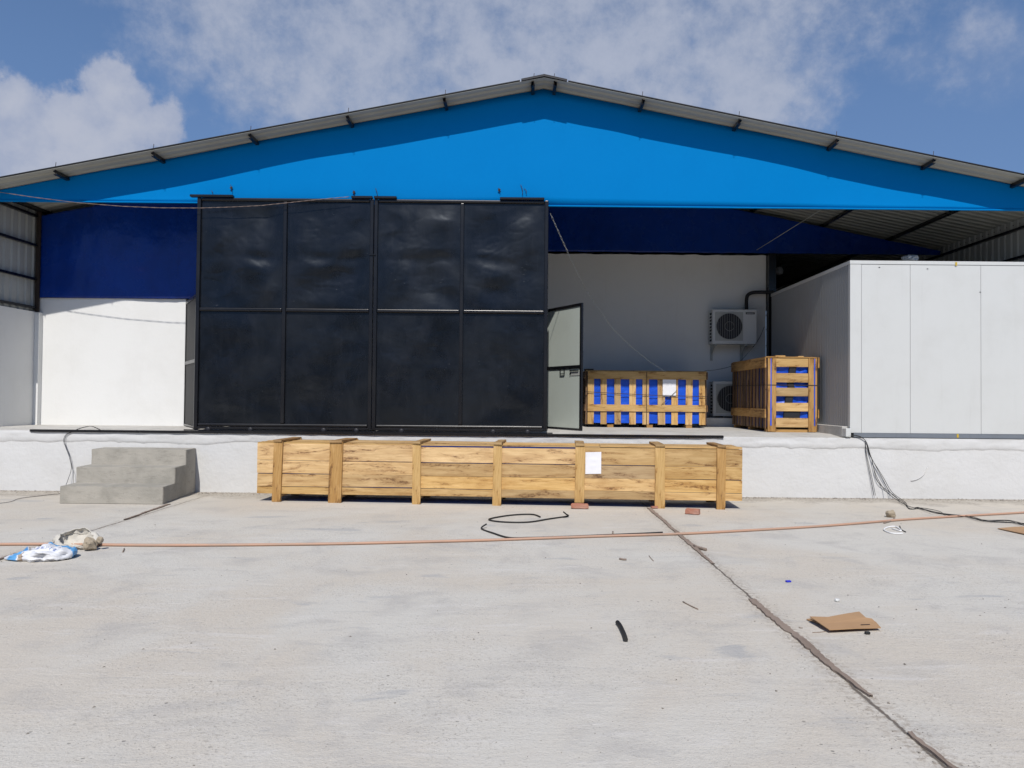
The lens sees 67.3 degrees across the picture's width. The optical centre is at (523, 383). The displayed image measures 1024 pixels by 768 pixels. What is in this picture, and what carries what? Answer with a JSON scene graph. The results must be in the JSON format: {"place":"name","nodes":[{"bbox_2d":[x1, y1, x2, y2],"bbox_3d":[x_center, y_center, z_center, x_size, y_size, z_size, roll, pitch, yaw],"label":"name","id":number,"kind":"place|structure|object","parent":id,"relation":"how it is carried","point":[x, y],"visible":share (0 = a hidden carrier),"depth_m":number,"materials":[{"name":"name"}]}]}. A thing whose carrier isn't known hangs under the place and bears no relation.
{"place":"outdoors","nodes":[
{"label":"outdoors","id":0,"kind":"place"},
{"bbox_2d":[0,490,1023,767],"bbox_3d":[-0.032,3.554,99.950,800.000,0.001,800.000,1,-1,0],"label":"concrete yard","id":1,"kind":"structure","parent":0,"point":[294,676],"depth_m":5.19,"materials":[{"name":"grey concrete"}]},
{"bbox_2d":[4,542,77,562],"bbox_3d":[-4.718,1.632,7.527,0.650,0.155,0.435,1,-1,0],"label":"cement sack","id":2,"kind":"object","parent":1,"relation":"on","point":[50,551],"visible":1,"depth_m":7.40,"materials":[{"name":"white plastic"}]},
{"bbox_2d":[4,426,99,502],"bbox_3d":[-7.705,1.217,11.827,0.610,1.085,2.312,0,-1,22],"label":"thin cable","id":3,"kind":"object","parent":1,"relation":"on","point":[70,462],"visible":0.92,"depth_m":12.79,"materials":[{"name":"black rubber"}]},
{"bbox_2d":[52,527,99,548],"bbox_3d":[-4.702,1.617,8.061,0.496,0.199,0.300,1,-1,0],"label":"cement sack","id":4,"kind":"object","parent":1,"relation":"on","point":[77,535],"visible":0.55,"depth_m":8.16,"materials":[{"name":"white plastic"}]},
{"bbox_2d":[82,537,103,549],"bbox_3d":[-4.445,1.642,7.932,0.201,0.136,0.145,1,-1,0],"label":"stone","id":5,"kind":"object","parent":1,"relation":"on","point":[89,543],"visible":1,"depth_m":7.90,"materials":[{"name":"beige stone"}]},
{"bbox_2d":[60,447,195,503],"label":"concrete steps","id":6,"kind":"structure","parent":1,"relation":"on","point":[130,475],"depth_m":11.83,"materials":[{"name":"grey concrete"}]},
{"bbox_2d":[124,504,170,519],"bbox_3d":[-5.170,1.751,10.592,0.062,0.018,1.456,1,-1,-4],"label":"timber strip","id":7,"kind":"object","parent":1,"relation":"on","point":[164,505],"visible":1,"depth_m":10.62,"materials":[{"name":"wood"}]},
{"bbox_2d":[257,437,741,509],"bbox_3d":[-0.399,1.360,11.955,7.323,0.954,0.907,0,-1,3],"label":"long crate","id":8,"kind":"object","parent":1,"relation":"on","point":[498,471],"visible":1,"depth_m":11.57,"materials":[{"name":"brown wood"}]},
{"bbox_2d":[1,490,1021,767],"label":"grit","id":9,"kind":"object","parent":1,"relation":"on","point":[571,586],"visible":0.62,"depth_m":9.65,"materials":[{"name":"grey gravel"}]},
{"bbox_2d":[0,73,1023,437],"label":"warehouse","id":10,"kind":"structure","parent":1,"relation":"on","point":[420,277],"depth_m":13.17,"materials":[{"name":"blue metal"}]},
{"bbox_2d":[0,192,348,207],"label":"rope","id":11,"kind":"object","parent":10,"relation":"attached to","point":[173,207],"visible":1,"depth_m":12.90,"materials":[{"name":"fabric"}]},
{"bbox_2d":[184,294,195,427],"bbox_3d":[-5.962,-0.392,13.794,0.040,2.305,1.358,1,-1,-31],"label":"steel door","id":12,"kind":"structure","parent":10,"relation":"in","point":[191,303],"depth_m":13.86,"materials":[{"name":"grey metal"}]},
{"bbox_2d":[190,194,375,431],"bbox_3d":[-4.063,-1.184,12.964,3.139,3.989,0.109,1,-1,0],"label":"sliding door","id":13,"kind":"structure","parent":10,"relation":"in","point":[284,310],"depth_m":12.98,"materials":[{"name":"black metal"}]},
{"bbox_2d":[372,196,548,433],"bbox_3d":[-1.062,-1.157,12.968,2.944,3.989,0.117,1,-1,0],"label":"sliding door","id":14,"kind":"structure","parent":10,"relation":"in","point":[460,287],"depth_m":12.99,"materials":[{"name":"black metal"}]},
{"bbox_2d":[547,303,582,429],"bbox_3d":[0.609,-0.301,14.500,0.055,2.280,1.775,1,-1,-29],"label":"steel door","id":15,"kind":"structure","parent":10,"relation":"in","point":[565,323],"depth_m":14.20,"materials":[{"name":"grey metal"}]},
{"bbox_2d":[550,213,662,370],"bbox_3d":[1.523,-1.560,14.478,0.428,2.576,3.681,0,-2,42],"label":"chain","id":16,"kind":"object","parent":10,"relation":"hanging from","point":[589,294],"visible":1,"depth_m":14.41,"materials":[{"name":"grey metal"}]},
{"bbox_2d":[709,309,756,360],"bbox_3d":[4.631,-1.079,17.078,0.988,1.110,0.464,1,-1,0],"label":"air conditioner","id":17,"kind":"object","parent":10,"relation":"attached to","point":[732,327],"visible":1,"depth_m":16.88,"materials":[{"name":"grey metal"}]},
{"bbox_2d":[745,290,773,309],"bbox_3d":[5.237,-1.859,17.086,0.643,0.441,0.089,0,-1,2],"label":"insulated pipe","id":18,"kind":"object","parent":17,"relation":"attached to","point":[748,294],"visible":0.98,"depth_m":17.06,"materials":[{"name":"black rubber"}]},
{"bbox_2d":[776,254,782,274],"bbox_3d":[6.510,-3.155,19.567,0.200,0.773,0.200,1,-1,0],"label":"light bulb","id":19,"kind":"object","parent":10,"relation":"hanging from","point":[779,269],"visible":0.95,"depth_m":19.51,"materials":[{"name":"black metal"}]},
{"bbox_2d":[0,425,1023,499],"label":"loading dock","id":20,"kind":"object","parent":1,"relation":"on","point":[801,464],"visible":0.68,"depth_m":12.83,"materials":[{"name":"concrete"}]},
{"bbox_2d":[583,369,707,427],"bbox_3d":[2.517,0.303,16.156,2.542,1.196,1.024,1,-1,0],"label":"slatted crate","id":21,"kind":"object","parent":20,"relation":"on","point":[644,398],"visible":0.98,"depth_m":15.68,"materials":[{"name":"brown wood"}]},
{"bbox_2d":[699,417,733,426],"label":"plinth","id":22,"kind":"structure","parent":20,"relation":"on","point":[718,422],"depth_m":16.59,"materials":[{"name":"grey paint"}]},
{"bbox_2d":[709,381,731,417],"bbox_3d":[4.608,0.342,16.868,0.988,0.790,0.379,1,-1,0],"label":"air conditioner","id":23,"kind":"object","parent":22,"relation":"on","point":[720,399],"visible":0.57,"depth_m":16.71,"materials":[{"name":"grey metal"}]},
{"bbox_2d":[731,355,819,431],"bbox_3d":[4.895,0.201,15.160,0.996,1.403,2.394,1,-1,1],"label":"slatted crate","id":24,"kind":"object","parent":20,"relation":"on","point":[776,393],"visible":1,"depth_m":14.03,"materials":[{"name":"brown wood"}]},
{"bbox_2d":[796,424,847,436],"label":"concrete curb","id":25,"kind":"structure","parent":20,"relation":"on","point":[835,430],"depth_m":13.42,"materials":[{"name":"grey concrete"}]},
{"bbox_2d":[843,428,850,436],"bbox_3d":[5.405,0.811,12.860,0.085,0.140,0.145,1,-1,0],"label":"junction box","id":26,"kind":"object","parent":20,"relation":"on","point":[846,432],"visible":1,"depth_m":12.79,"materials":[{"name":"white plastic"}]},
{"bbox_2d":[865,441,874,494],"bbox_3d":[5.769,1.390,12.800,0.179,0.924,0.019,1,-1,0],"label":"thin cable","id":27,"kind":"object","parent":20,"relation":"hanging from","point":[869,467],"visible":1,"depth_m":12.80,"materials":[{"name":"black rubber"}]},
{"bbox_2d":[771,260,1023,438],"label":"cold room","id":28,"kind":"object","parent":20,"relation":"on","point":[917,349],"visible":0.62,"depth_m":12.90,"materials":[{"name":"white metal"}]},
{"bbox_2d":[901,255,918,260],"bbox_3d":[7.169,-2.324,14.266,0.266,0.153,0.336,1,-1,0],"label":"plastic sheet","id":29,"kind":"object","parent":28,"relation":"on","point":[910,258],"visible":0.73,"depth_m":14.15,"materials":[{"name":"plastic"}]},
{"bbox_2d":[0,511,1023,546],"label":"hose","id":30,"kind":"object","parent":1,"relation":"on","point":[435,541],"visible":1,"depth_m":8.64,"materials":[{"name":"rubber"}]},
{"bbox_2d":[488,511,568,522],"bbox_3d":[0.053,1.753,10.313,1.094,0.099,0.625,1,-1,-39],"label":"black cable","id":31,"kind":"object","parent":1,"relation":"on","point":[489,519],"visible":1,"depth_m":10.22,"materials":[{"name":"rubber"}]},
{"bbox_2d":[481,523,662,537],"bbox_3d":[0.578,1.755,9.154,2.203,0.061,0.742,1,-1,0],"label":"black cable","id":32,"kind":"object","parent":1,"relation":"on","point":[551,536],"visible":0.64,"depth_m":9.10,"materials":[{"name":"rubber"}]},
{"bbox_2d":[571,503,588,508],"bbox_3d":[0.827,1.792,11.294,0.264,0.073,0.135,1,-1,0],"label":"brick","id":33,"kind":"object","parent":1,"relation":"on","point":[579,505],"visible":1,"depth_m":11.24,"materials":[{"name":"brick"}]},
{"bbox_2d":[615,620,627,641],"bbox_3d":[0.678,1.694,5.285,0.040,0.032,0.397,1,-1,-1],"label":"pipe offcut","id":34,"kind":"object","parent":1,"relation":"on","point":[622,630],"visible":1,"depth_m":5.24,"materials":[{"name":"black rubber"}]},
{"bbox_2d":[647,508,714,563],"bbox_3d":[1.857,1.792,9.442,0.070,0.018,3.850,1,-1,0],"label":"timber strip","id":35,"kind":"object","parent":1,"relation":"on","point":[681,536],"visible":0.97,"depth_m":8.92,"materials":[{"name":"wood"}]},
{"bbox_2d":[685,508,699,514],"bbox_3d":[2.387,1.794,10.835,0.195,0.079,0.117,0,-1,25],"label":"brick","id":36,"kind":"object","parent":1,"relation":"on","point":[694,511],"visible":1,"depth_m":10.79,"materials":[{"name":"red brick"}]},
{"bbox_2d":[693,544,706,550],"bbox_3d":[1.901,1.763,8.287,0.040,0.030,0.225,1,-1,-22],"label":"stick","id":37,"kind":"object","parent":1,"relation":"on","point":[701,548],"visible":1,"depth_m":8.24,"materials":[{"name":"wood"}]},
{"bbox_2d":[748,598,872,696],"bbox_3d":[1.853,1.708,5.178,0.075,0.018,2.021,1,-1,-1],"label":"timber strip","id":38,"kind":"object","parent":1,"relation":"on","point":[815,652],"visible":1,"depth_m":5.00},
{"bbox_2d":[806,611,880,630],"bbox_3d":[2.308,1.696,5.498,0.479,0.054,0.379,1,-1,0],"label":"cardboard","id":39,"kind":"object","parent":1,"relation":"on","point":[854,620],"visible":1,"depth_m":5.46,"materials":[{"name":"brown cardboard"}]},
{"bbox_2d":[885,510,895,517],"bbox_3d":[5.118,1.804,10.722,0.134,0.106,0.126,1,-1,0],"label":"stone","id":40,"kind":"object","parent":1,"relation":"on","point":[890,513],"visible":0.98,"depth_m":10.68,"materials":[{"name":"beige stone"}]},
{"bbox_2d":[883,526,902,533],"bbox_3d":[4.613,1.820,9.614,0.213,0.018,0.599,0,-1,23],"label":"white wire","id":41,"kind":"object","parent":1,"relation":"on","point":[900,530],"visible":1,"depth_m":9.58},
{"bbox_2d":[908,731,957,767],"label":"timber strip","id":42,"kind":"object","parent":1,"relation":"on","point":[930,749],"visible":1,"depth_m":3.52,"materials":[{"name":"wood"}]},
{"bbox_2d":[849,435,1023,525],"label":"cable bundle","id":43,"kind":"object","parent":1,"relation":"on","point":[971,517],"visible":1,"depth_m":11.50,"materials":[{"name":"black rubber"}]},
{"bbox_2d":[998,527,1023,533],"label":"cardboard","id":44,"kind":"object","parent":1,"relation":"on","point":[1017,529],"visible":1,"depth_m":9.67,"materials":[{"name":"brown cardboard"}]},
{"bbox_2d":[0,0,1023,175],"label":"sky","id":45,"kind":"structure","parent":0,"point":[81,80],"materials":[{"name":"blue"}]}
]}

